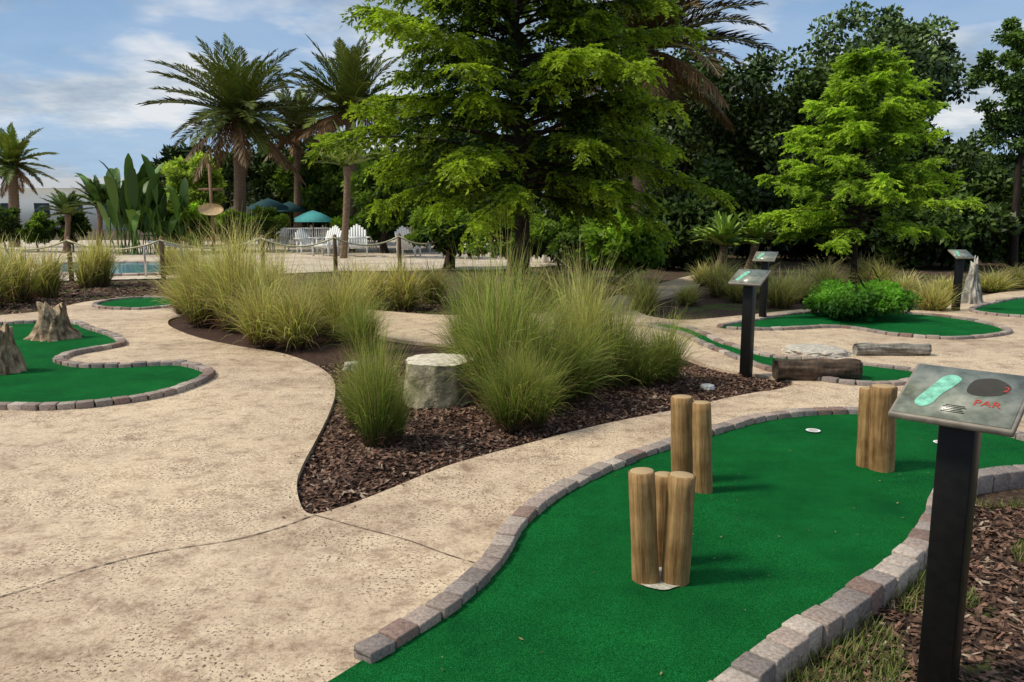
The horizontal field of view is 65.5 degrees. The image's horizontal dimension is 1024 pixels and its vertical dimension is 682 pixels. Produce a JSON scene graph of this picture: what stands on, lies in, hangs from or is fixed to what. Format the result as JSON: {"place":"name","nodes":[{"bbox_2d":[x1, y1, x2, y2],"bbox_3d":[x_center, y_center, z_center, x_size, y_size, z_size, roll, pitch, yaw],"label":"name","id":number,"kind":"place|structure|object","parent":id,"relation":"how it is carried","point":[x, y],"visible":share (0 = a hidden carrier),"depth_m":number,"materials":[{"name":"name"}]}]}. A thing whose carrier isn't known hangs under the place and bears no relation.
{"place":"outdoors","nodes":[
{"label":"outdoors","id":0,"kind":"place"},
{"bbox_2d":[0,189,122,229],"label":"walls","id":1,"kind":"structure","parent":0,"point":[28,198],"depth_m":83.75,"materials":[{"name":"white paint"}]},
{"bbox_2d":[0,178,123,188],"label":"roof","id":2,"kind":"structure","parent":1,"relation":"on","point":[59,183],"depth_m":85.69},
{"bbox_2d":[0,275,1023,681],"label":"concrete path","id":3,"kind":"structure","parent":0,"point":[214,461],"depth_m":4.35,"materials":[{"name":"concrete"}]},
{"bbox_2d":[0,323,201,404],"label":"putting green","id":4,"kind":"object","parent":3,"relation":"on","point":[44,377],"visible":0.6,"depth_m":7.86,"materials":[{"name":"carpet"}]},
{"bbox_2d":[0,321,26,374],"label":"cypress knee","id":5,"kind":"object","parent":4,"relation":"on","point":[12,360],"visible":1,"depth_m":8.06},
{"bbox_2d":[24,301,82,341],"bbox_3d":[-5.953,-0.285,10.353,0.663,0.505,0.665,6,11,35],"label":"cypress knee","id":6,"kind":"object","parent":4,"relation":"on","point":[53,324],"visible":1,"depth_m":10.21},
{"bbox_2d":[0,320,215,410],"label":"brick border","id":7,"kind":"object","parent":3,"relation":"on","point":[207,374],"visible":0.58,"depth_m":8.00,"materials":[{"name":"brick"}]},
{"bbox_2d":[98,298,171,306],"bbox_3d":[-6.690,-0.689,14.434,1.633,0.003,1.862,0,9,0],"label":"putting green","id":8,"kind":"object","parent":3,"relation":"on","point":[140,302],"visible":0.69,"depth_m":14.52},
{"bbox_2d":[328,414,1023,681],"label":"putting green","id":9,"kind":"object","parent":3,"relation":"on","point":[567,595],"visible":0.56,"depth_m":3.64,"materials":[{"name":"carpet"}]},
{"bbox_2d":[628,467,695,589],"bbox_3d":[0.678,0.820,3.507,0.258,0.545,0.316,7,12,39],"label":"wooden log obstacle","id":10,"kind":"object","parent":9,"relation":"on","point":[661,506],"visible":0.96,"depth_m":3.42,"materials":[{"name":"brown wood"}]},
{"bbox_2d":[671,394,712,493],"bbox_3d":[1.061,0.617,4.688,0.142,0.573,0.327,-5,10,-29],"label":"wooden log obstacle","id":11,"kind":"object","parent":9,"relation":"on","point":[691,436],"visible":0.88,"depth_m":4.60,"materials":[{"name":"brown wood"}]},
{"bbox_2d":[856,384,897,472],"bbox_3d":[2.298,0.561,5.014,0.237,0.580,0.169,4,10,24],"label":"wooden log obstacle","id":12,"kind":"object","parent":9,"relation":"on","point":[876,442],"visible":0.96,"depth_m":4.96,"materials":[{"name":"brown wood"}]},
{"bbox_2d":[354,407,1023,663],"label":"brick border","id":13,"kind":"object","parent":3,"relation":"on","point":[480,573],"visible":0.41,"depth_m":3.81,"materials":[{"name":"brick"}]},
{"bbox_2d":[637,321,914,385],"bbox_3d":[2.685,0.118,9.563,1.353,0.143,4.586,-5,10,-27],"label":"brick border","id":14,"kind":"object","parent":3,"relation":"on","point":[765,367],"visible":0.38,"depth_m":8.82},
{"bbox_2d":[655,324,911,381],"bbox_3d":[2.672,0.084,9.578,1.256,0.004,4.538,-5,10,-27],"label":"putting green","id":15,"kind":"object","parent":3,"relation":"on","point":[871,373],"visible":0.38,"depth_m":8.24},
{"bbox_2d":[780,343,852,358],"bbox_3d":[3.566,0.105,9.310,0.817,0.063,0.774,0,9,0],"label":"landscape rock","id":16,"kind":"object","parent":3,"relation":"on","point":[817,350],"visible":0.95,"depth_m":9.15,"materials":[{"name":"beige stone"}]},
{"bbox_2d":[772,358,862,380],"bbox_3d":[2.989,0.283,7.817,0.818,0.228,0.242,0,9,0],"label":"fallen log","id":17,"kind":"object","parent":3,"relation":"on","point":[814,369],"visible":0.92,"depth_m":7.73,"materials":[{"name":"brown wood"}]},
{"bbox_2d":[722,313,1003,335],"bbox_3d":[5.175,-0.288,11.916,3.786,0.004,2.750,3,10,19],"label":"putting green","id":18,"kind":"object","parent":3,"relation":"on","point":[923,324],"visible":0.69,"depth_m":11.72,"materials":[{"name":"carpet"}]},
{"bbox_2d":[717,311,1012,339],"bbox_3d":[5.176,-0.256,11.921,3.877,0.141,2.847,3,10,19],"label":"brick border","id":19,"kind":"object","parent":3,"relation":"on","point":[1007,330],"visible":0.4,"depth_m":11.15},
{"bbox_2d":[708,465,1023,681],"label":"brick border","id":20,"kind":"object","parent":3,"relation":"on","point":[779,652],"visible":0.65,"depth_m":3.19,"materials":[{"name":"brick"}]},
{"bbox_2d":[852,343,931,355],"bbox_3d":[4.364,0.100,9.147,0.847,0.161,0.159,0,9,0],"label":"driftwood log","id":21,"kind":"object","parent":3,"relation":"on","point":[897,349],"visible":1,"depth_m":9.09,"materials":[{"name":"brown wood"}]},
{"bbox_2d":[961,255,983,303],"bbox_3d":[8.370,-1.122,14.458,0.427,0.869,0.464,5,10,29],"label":"cypress knee","id":22,"kind":"object","parent":3,"relation":"on","point":[972,293],"visible":0.98,"depth_m":14.39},
{"bbox_2d":[975,298,1023,314],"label":"putting green","id":23,"kind":"object","parent":3,"relation":"on","point":[1015,306],"visible":0.84,"depth_m":13.74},
{"bbox_2d":[0,224,1023,681],"bbox_3d":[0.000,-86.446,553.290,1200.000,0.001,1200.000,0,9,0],"label":"ground","id":24,"kind":"structure","parent":0,"point":[706,306],"depth_m":14.65,"materials":[{"name":"soil"}]},
{"bbox_2d":[0,230,28,307],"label":"ornamental grass","id":25,"kind":"object","parent":24,"relation":"on","point":[2,284],"depth_m":14.38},
{"bbox_2d":[0,122,56,246],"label":"date palm tree","id":26,"kind":"object","parent":24,"relation":"on","point":[13,153],"visible":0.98,"depth_m":38.93,"materials":[{"name":"green plant"}]},
{"bbox_2d":[0,231,67,302],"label":"ornamental grass","id":27,"kind":"object","parent":24,"relation":"on","point":[25,282],"depth_m":15.01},
{"bbox_2d":[9,235,87,298],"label":"ornamental grass","id":28,"kind":"object","parent":24,"relation":"on","point":[52,287],"depth_m":15.94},
{"bbox_2d":[35,187,94,252],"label":"palm tree","id":29,"kind":"object","parent":24,"relation":"on","point":[63,208],"visible":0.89,"depth_m":33.46,"materials":[{"name":"green plant"}]},
{"bbox_2d":[65,236,111,288],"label":"ornamental grass","id":30,"kind":"object","parent":24,"relation":"on","point":[87,276],"depth_m":17.99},
{"bbox_2d":[64,224,131,287],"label":"ornamental grass","id":31,"kind":"object","parent":24,"relation":"on","point":[108,277],"depth_m":18.39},
{"bbox_2d":[157,151,229,223],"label":"tree","id":32,"kind":"object","parent":24,"relation":"on","point":[177,171],"visible":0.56,"depth_m":40.49,"materials":[{"name":"green plant"}]},
{"bbox_2d":[0,281,450,314],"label":"bark chips","id":33,"kind":"object","parent":24,"relation":"on","point":[89,295],"visible":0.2,"depth_m":16.34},
{"bbox_2d":[215,131,309,235],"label":"tree","id":34,"kind":"object","parent":24,"relation":"on","point":[258,172],"visible":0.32,"depth_m":43.97,"materials":[{"name":"green plant"}]},
{"bbox_2d":[0,240,560,280],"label":"pool deck","id":35,"kind":"structure","parent":24,"relation":"on","point":[391,246],"depth_m":29.98,"materials":[{"name":"concrete"}]},
{"bbox_2d":[0,204,23,246],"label":"shrub","id":36,"kind":"object","parent":35,"relation":"on","point":[9,221],"visible":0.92,"depth_m":34.34,"materials":[{"name":"green plant"}]},
{"bbox_2d":[14,210,56,251],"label":"shrub","id":37,"kind":"object","parent":35,"relation":"on","point":[34,227],"visible":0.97,"depth_m":34.34,"materials":[{"name":"green plant"}]},
{"bbox_2d":[45,209,91,251],"bbox_3d":[-19.268,-4.857,34.675,1.629,2.011,1.579,4,10,21],"label":"shrub","id":38,"kind":"object","parent":35,"relation":"on","point":[83,226],"visible":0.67,"depth_m":34.51,"materials":[{"name":"green plant"}]},
{"bbox_2d":[65,174,123,249],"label":"palm tree","id":39,"kind":"object","parent":35,"relation":"on","point":[88,193],"visible":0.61,"depth_m":32.26,"materials":[{"name":"green plant"}]},
{"bbox_2d":[75,153,176,254],"bbox_3d":[-15.680,-5.571,32.572,3.736,4.076,3.469,-5,10,-28],"label":"bird of paradise plant","id":40,"kind":"object","parent":35,"relation":"on","point":[121,206],"visible":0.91,"depth_m":32.08,"materials":[{"name":"green plant"}]},
{"bbox_2d":[133,177,191,253],"bbox_3d":[-14.950,-5.413,33.689,2.659,3.413,2.406,-5,10,-26],"label":"bird of paradise plant","id":41,"kind":"object","parent":35,"relation":"on","point":[179,202],"visible":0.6,"depth_m":33.66,"materials":[{"name":"green plant"}]},
{"bbox_2d":[177,197,216,250],"bbox_3d":[-13.623,-5.063,34.738,1.945,2.401,2.042,8,12,40],"label":"shrub","id":42,"kind":"object","parent":35,"relation":"on","point":[193,212],"visible":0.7,"depth_m":34.38,"materials":[{"name":"green plant"}]},
{"bbox_2d":[198,164,223,253],"bbox_3d":[-12.271,-5.362,32.526,1.040,3.678,0.210,0,9,0],"label":"hanging sign","id":43,"kind":"object","parent":35,"relation":"on","point":[206,209],"visible":0.93,"depth_m":32.41,"materials":[{"name":"brown wood"}]},
{"bbox_2d":[2,233,449,281],"bbox_3d":[-7.238,-2.221,20.934,16.074,1.120,1.834,-3,10,-19],"label":"rope fence","id":44,"kind":"object","parent":35,"relation":"on","point":[68,241],"visible":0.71,"depth_m":21.05,"materials":[{"name":"fabric"}]},
{"bbox_2d":[136,32,317,250],"bbox_3d":[-12.231,-8.714,35.098,7.155,9.520,7.383,4,10,23],"label":"date palm tree","id":45,"kind":"object","parent":35,"relation":"on","point":[236,112],"visible":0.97,"depth_m":33.88,"materials":[{"name":"green plant"}]},
{"bbox_2d":[209,207,246,248],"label":"shrub","id":46,"kind":"object","parent":35,"relation":"on","point":[222,218],"visible":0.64,"depth_m":34.09,"materials":[{"name":"green plant"}]},
{"bbox_2d":[234,204,290,250],"bbox_3d":[-10.774,-4.898,34.682,2.363,2.121,2.274,0,9,0],"label":"shrub","id":47,"kind":"object","parent":35,"relation":"on","point":[274,225],"visible":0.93,"depth_m":34.23,"materials":[{"name":"green plant"}]},
{"bbox_2d":[249,74,343,245],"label":"date palm tree","id":48,"kind":"object","parent":35,"relation":"on","point":[297,157],"visible":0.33,"depth_m":40.47,"materials":[{"name":"green plant"}]},
{"bbox_2d":[268,137,379,227],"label":"tree","id":49,"kind":"object","parent":35,"relation":"on","point":[321,190],"visible":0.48,"depth_m":41.47,"materials":[{"name":"green plant"}]},
{"bbox_2d":[267,35,401,250],"bbox_3d":[-7.216,-8.635,35.080,6.453,9.369,6.722,0,9,0],"label":"date palm tree","id":50,"kind":"object","parent":35,"relation":"on","point":[349,78],"visible":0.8,"depth_m":33.94,"materials":[{"name":"green plant"}]},
{"bbox_2d":[314,121,385,257],"bbox_3d":[-6.010,-5.554,29.458,2.717,5.049,2.815,-4,10,-25],"label":"palm tree","id":51,"kind":"object","parent":35,"relation":"on","point":[346,207],"visible":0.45,"depth_m":29.39,"materials":[{"name":"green plant"}]},
{"bbox_2d":[341,254,407,310],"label":"ornamental grass","id":52,"kind":"object","parent":24,"relation":"on","point":[374,288],"depth_m":13.73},
{"bbox_2d":[340,149,429,252],"bbox_3d":[-5.172,-5.840,33.221,3.480,4.468,3.903,4,10,23],"label":"tree","id":53,"kind":"object","parent":24,"relation":"on","point":[362,195],"visible":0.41,"depth_m":32.57,"materials":[{"name":"green plant"}]},
{"bbox_2d":[371,250,437,310],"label":"ornamental grass","id":54,"kind":"object","parent":24,"relation":"on","point":[405,299],"depth_m":13.74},
{"bbox_2d":[405,254,455,304],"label":"ornamental grass","id":55,"kind":"object","parent":24,"relation":"on","point":[432,286],"depth_m":14.76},
{"bbox_2d":[404,203,481,268],"bbox_3d":[-1.936,-3.124,23.891,2.641,2.033,2.539,0,9,0],"label":"shrub","id":56,"kind":"object","parent":24,"relation":"on","point":[421,232],"visible":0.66,"depth_m":23.20,"materials":[{"name":"green plant"}]},
{"bbox_2d":[169,319,786,513],"bbox_3d":[-1.073,0.084,9.555,5.015,0.119,9.425,-5,10,-27],"label":"mulch bed","id":57,"kind":"object","parent":24,"relation":"on","point":[320,354],"visible":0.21,"depth_m":6.59,"materials":[{"name":"brown wood"}]},
{"bbox_2d":[120,214,250,328],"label":"ornamental grass","id":58,"kind":"object","parent":57,"relation":"on","point":[191,312],"depth_m":11.27,"materials":[{"name":"plant"}]},
{"bbox_2d":[141,212,299,313],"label":"ornamental grass","id":59,"kind":"object","parent":57,"relation":"on","point":[219,252],"depth_m":11.81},
{"bbox_2d":[139,199,310,338],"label":"ornamental grass","id":60,"kind":"object","parent":57,"relation":"on","point":[225,292],"depth_m":10.66,"materials":[{"name":"plant"}]},
{"bbox_2d":[187,246,322,349],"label":"ornamental grass","id":61,"kind":"object","parent":57,"relation":"on","point":[252,316],"depth_m":9.55,"materials":[{"name":"plant"}]},
{"bbox_2d":[223,227,319,314],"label":"ornamental grass","id":62,"kind":"object","parent":57,"relation":"on","point":[281,268],"depth_m":11.30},
{"bbox_2d":[245,258,346,351],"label":"ornamental grass","id":63,"kind":"object","parent":57,"relation":"on","point":[298,333],"depth_m":9.48,"materials":[{"name":"plant"}]},
{"bbox_2d":[269,251,348,337],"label":"ornamental grass","id":64,"kind":"object","parent":57,"relation":"on","point":[323,327],"depth_m":10.25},
{"bbox_2d":[287,230,402,341],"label":"ornamental grass","id":65,"kind":"object","parent":57,"relation":"on","point":[335,301],"depth_m":9.90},
{"bbox_2d":[324,316,394,427],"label":"ornamental grass","id":66,"kind":"object","parent":57,"relation":"on","point":[351,422],"depth_m":5.91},
{"bbox_2d":[324,278,397,354],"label":"ornamental grass","id":67,"kind":"object","parent":57,"relation":"on","point":[350,331],"depth_m":9.09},
{"bbox_2d":[318,296,425,448],"bbox_3d":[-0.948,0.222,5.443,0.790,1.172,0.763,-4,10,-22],"label":"ornamental grass","id":68,"kind":"object","parent":57,"relation":"on","point":[374,399],"depth_m":5.40,"materials":[{"name":"plant"}]},
{"bbox_2d":[404,353,477,409],"bbox_3d":[-0.609,0.350,6.751,0.658,0.424,0.629,0,9,0],"label":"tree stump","id":69,"kind":"object","parent":57,"relation":"on","point":[437,393],"visible":0.69,"depth_m":6.49,"materials":[{"name":"stone"}]},
{"bbox_2d":[414,228,523,355],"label":"ornamental grass","id":70,"kind":"object","parent":57,"relation":"on","point":[461,309],"depth_m":7.66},
{"bbox_2d":[425,209,576,415],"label":"ornamental grass","id":71,"kind":"object","parent":57,"relation":"on","point":[494,329],"depth_m":6.30,"materials":[{"name":"plant"}]},
{"bbox_2d":[422,226,580,364],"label":"ornamental grass","id":72,"kind":"object","parent":57,"relation":"on","point":[525,302],"depth_m":7.02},
{"bbox_2d":[460,309,581,435],"bbox_3d":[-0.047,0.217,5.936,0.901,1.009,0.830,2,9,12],"label":"ornamental grass","id":73,"kind":"object","parent":57,"relation":"on","point":[503,419],"depth_m":5.85,"materials":[{"name":"plant"}]},
{"bbox_2d":[297,359,791,513],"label":"bark chips","id":74,"kind":"object","parent":57,"relation":"on","point":[351,454],"visible":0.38,"depth_m":5.90,"materials":[{"name":"wood"}]},
{"bbox_2d":[457,270,640,417],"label":"ornamental grass","id":75,"kind":"object","parent":57,"relation":"on","point":[551,355],"depth_m":6.44,"materials":[{"name":"plant"}]},
{"bbox_2d":[522,290,631,408],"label":"ornamental grass","id":76,"kind":"object","parent":57,"relation":"on","point":[577,395],"depth_m":6.67,"materials":[{"name":"plant"}]},
{"bbox_2d":[534,241,621,345],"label":"ornamental grass","id":77,"kind":"object","parent":57,"relation":"on","point":[569,284],"depth_m":8.38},
{"bbox_2d":[520,229,651,384],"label":"ornamental grass","id":78,"kind":"object","parent":57,"relation":"on","point":[595,313],"depth_m":7.26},
{"bbox_2d":[563,266,677,390],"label":"ornamental grass","id":79,"kind":"object","parent":57,"relation":"on","point":[615,372],"depth_m":7.15,"materials":[{"name":"plant"}]},
{"bbox_2d":[600,307,684,387],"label":"ornamental grass","id":80,"kind":"object","parent":57,"relation":"on","point":[646,374],"depth_m":7.27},
{"bbox_2d":[635,298,715,386],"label":"ornamental grass","id":81,"kind":"object","parent":57,"relation":"on","point":[670,378],"depth_m":7.42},
{"bbox_2d":[728,269,770,377],"bbox_3d":[2.329,-0.072,7.899,0.330,1.258,0.256,8,12,39],"label":"tee sign","id":82,"kind":"object","parent":57,"relation":"on","point":[750,281],"visible":0.82,"depth_m":7.85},
{"bbox_2d":[464,210,556,275],"bbox_3d":[0.119,-2.767,21.956,2.810,1.901,2.315,8,12,41],"label":"shrub","id":83,"kind":"object","parent":24,"relation":"on","point":[538,226],"visible":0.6,"depth_m":21.35,"materials":[{"name":"green plant"}]},
{"bbox_2d":[301,0,739,303],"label":"bald cypress tree","id":84,"kind":"object","parent":24,"relation":"on","point":[482,61],"visible":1,"depth_m":13.50,"materials":[{"name":"green plant"}]},
{"bbox_2d":[45,84,1017,238],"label":"distant trees","id":85,"kind":"object","parent":24,"relation":"on","point":[172,153],"visible":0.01,"depth_m":56.23,"materials":[{"name":"green plant"}]},
{"bbox_2d":[502,258,593,308],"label":"ornamental grass","id":86,"kind":"object","parent":24,"relation":"on","point":[546,286],"depth_m":14.12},
{"bbox_2d":[546,211,614,279],"bbox_3d":[1.972,-2.361,19.811,2.380,1.867,2.144,5,10,28],"label":"shrub","id":87,"kind":"object","parent":24,"relation":"on","point":[566,230],"visible":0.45,"depth_m":19.60,"materials":[{"name":"green plant"}]},
{"bbox_2d":[578,210,668,284],"bbox_3d":[2.618,-2.239,18.877,2.222,1.810,2.693,0,9,0],"label":"shrub","id":88,"kind":"object","parent":24,"relation":"on","point":[639,253],"visible":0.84,"depth_m":18.27,"materials":[{"name":"green plant"}]},
{"bbox_2d":[621,266,679,315],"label":"ornamental grass","id":89,"kind":"object","parent":24,"relation":"on","point":[645,289],"depth_m":13.38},
{"bbox_2d":[522,0,780,219],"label":"date palm tree","id":90,"kind":"object","parent":24,"relation":"on","point":[670,65],"visible":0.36,"depth_m":24.11,"materials":[{"name":"green plant"}]},
{"bbox_2d":[589,46,813,203],"bbox_3d":[8.138,-8.455,35.029,9.961,9.122,9.022,0,9,0],"label":"live oak tree","id":91,"kind":"object","parent":24,"relation":"on","point":[699,150],"visible":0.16,"depth_m":32.48,"materials":[{"name":"green plant"}]},
{"bbox_2d":[695,249,751,298],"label":"ornamental grass","id":92,"kind":"object","parent":24,"relation":"on","point":[715,289],"depth_m":15.89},
{"bbox_2d":[690,210,765,270],"bbox_3d":[5.359,-2.350,19.831,1.825,1.793,1.817,0,9,0],"label":"palmetto","id":93,"kind":"object","parent":24,"relation":"on","point":[724,233],"visible":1,"depth_m":19.66,"materials":[{"name":"green plant"}]},
{"bbox_2d":[736,207,779,268],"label":"live oak tree","id":94,"kind":"object","parent":24,"relation":"on","point":[754,233],"visible":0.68,"depth_m":21.68,"materials":[{"name":"green plant"}]},
{"bbox_2d":[752,251,777,316],"bbox_3d":[3.862,-0.749,12.225,0.330,1.233,0.256,5,10,30],"label":"tee sign","id":95,"kind":"object","parent":24,"relation":"on","point":[764,258],"visible":0.87,"depth_m":12.18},
{"bbox_2d":[529,157,1023,269],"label":"understorey shrubs","id":96,"kind":"object","parent":24,"relation":"on","point":[985,236],"visible":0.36,"depth_m":24.16,"materials":[{"name":"green plant"}]},
{"bbox_2d":[758,265,812,310],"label":"ornamental grass","id":97,"kind":"object","parent":24,"relation":"on","point":[781,295],"depth_m":14.12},
{"bbox_2d":[685,43,911,195],"bbox_3d":[11.138,-7.713,32.312,8.532,8.520,8.125,0,9,0],"label":"live oak tree","id":98,"kind":"object","parent":24,"relation":"on","point":[798,91],"visible":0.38,"depth_m":30.56,"materials":[{"name":"green plant"}]},
{"bbox_2d":[782,258,856,291],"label":"ornamental grass","id":99,"kind":"object","parent":24,"relation":"on","point":[822,273],"depth_m":16.61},
{"bbox_2d":[802,267,923,321],"bbox_3d":[5.436,-0.589,12.318,1.744,1.062,1.968,0,9,0],"label":"shrub","id":100,"kind":"object","parent":24,"relation":"on","point":[848,300],"visible":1,"depth_m":11.91,"materials":[{"name":"green plant"}]},
{"bbox_2d":[748,42,987,284],"bbox_3d":[8.125,-3.976,18.395,4.890,5.422,4.969,0,9,0],"label":"bald cypress tree","id":101,"kind":"object","parent":24,"relation":"on","point":[859,183],"visible":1,"depth_m":17.81,"materials":[{"name":"green plant"}]},
{"bbox_2d":[845,256,919,284],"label":"ornamental grass","id":102,"kind":"object","parent":24,"relation":"on","point":[885,274],"depth_m":17.63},
{"bbox_2d":[799,0,983,253],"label":"live oak tree","id":103,"kind":"object","parent":24,"relation":"on","point":[934,61],"visible":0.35,"depth_m":31.15,"materials":[{"name":"green plant"}]},
{"bbox_2d":[778,492,1023,681],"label":"lawn grass","id":104,"kind":"structure","parent":24,"relation":"on","point":[827,664],"depth_m":3.02,"materials":[{"name":"plant"}]},
{"bbox_2d":[813,118,990,210],"bbox_3d":[14.413,-5.917,30.741,6.376,5.472,6.214,0,9,0],"label":"live oak tree","id":105,"kind":"object","parent":24,"relation":"on","point":[933,151],"visible":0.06,"depth_m":28.56,"materials":[{"name":"green plant"}]},
{"bbox_2d":[783,500,1023,681],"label":"bark chips","id":106,"kind":"object","parent":24,"relation":"on","point":[1002,628],"visible":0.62,"depth_m":3.27,"materials":[{"name":"wood"}]},
{"bbox_2d":[905,271,967,311],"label":"ornamental grass","id":107,"kind":"object","parent":24,"relation":"on","point":[933,300],"depth_m":13.33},
{"bbox_2d":[888,363,1023,681],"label":"tee sign","id":108,"kind":"object","parent":24,"relation":"on","point":[964,409],"visible":1,"depth_m":2.70,"materials":[{"name":"metal"}]},
{"bbox_2d":[948,250,974,310],"bbox_3d":[7.483,-0.918,13.352,0.320,1.213,0.256,-1,9,-5],"label":"tee sign","id":109,"kind":"object","parent":24,"relation":"on","point":[960,256],"visible":0.81,"depth_m":13.31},
{"bbox_2d":[963,264,1023,292],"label":"ornamental grass","id":110,"kind":"object","parent":24,"relation":"on","point":[990,282],"depth_m":16.92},
{"bbox_2d":[965,16,1023,269],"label":"pine tree","id":111,"kind":"object","parent":24,"relation":"on","point":[1006,123],"visible":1,"depth_m":23.15,"materials":[{"name":"green plant"}]},
{"bbox_2d":[0,0,1023,177],"label":"sky","id":112,"kind":"structure","parent":0,"point":[75,70],"materials":[{"name":"blue"}]},
{"bbox_2d":[670,279,708,305],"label":"ornamental grass","id":113,"kind":"object","parent":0,"point":[688,297],"depth_m":14.59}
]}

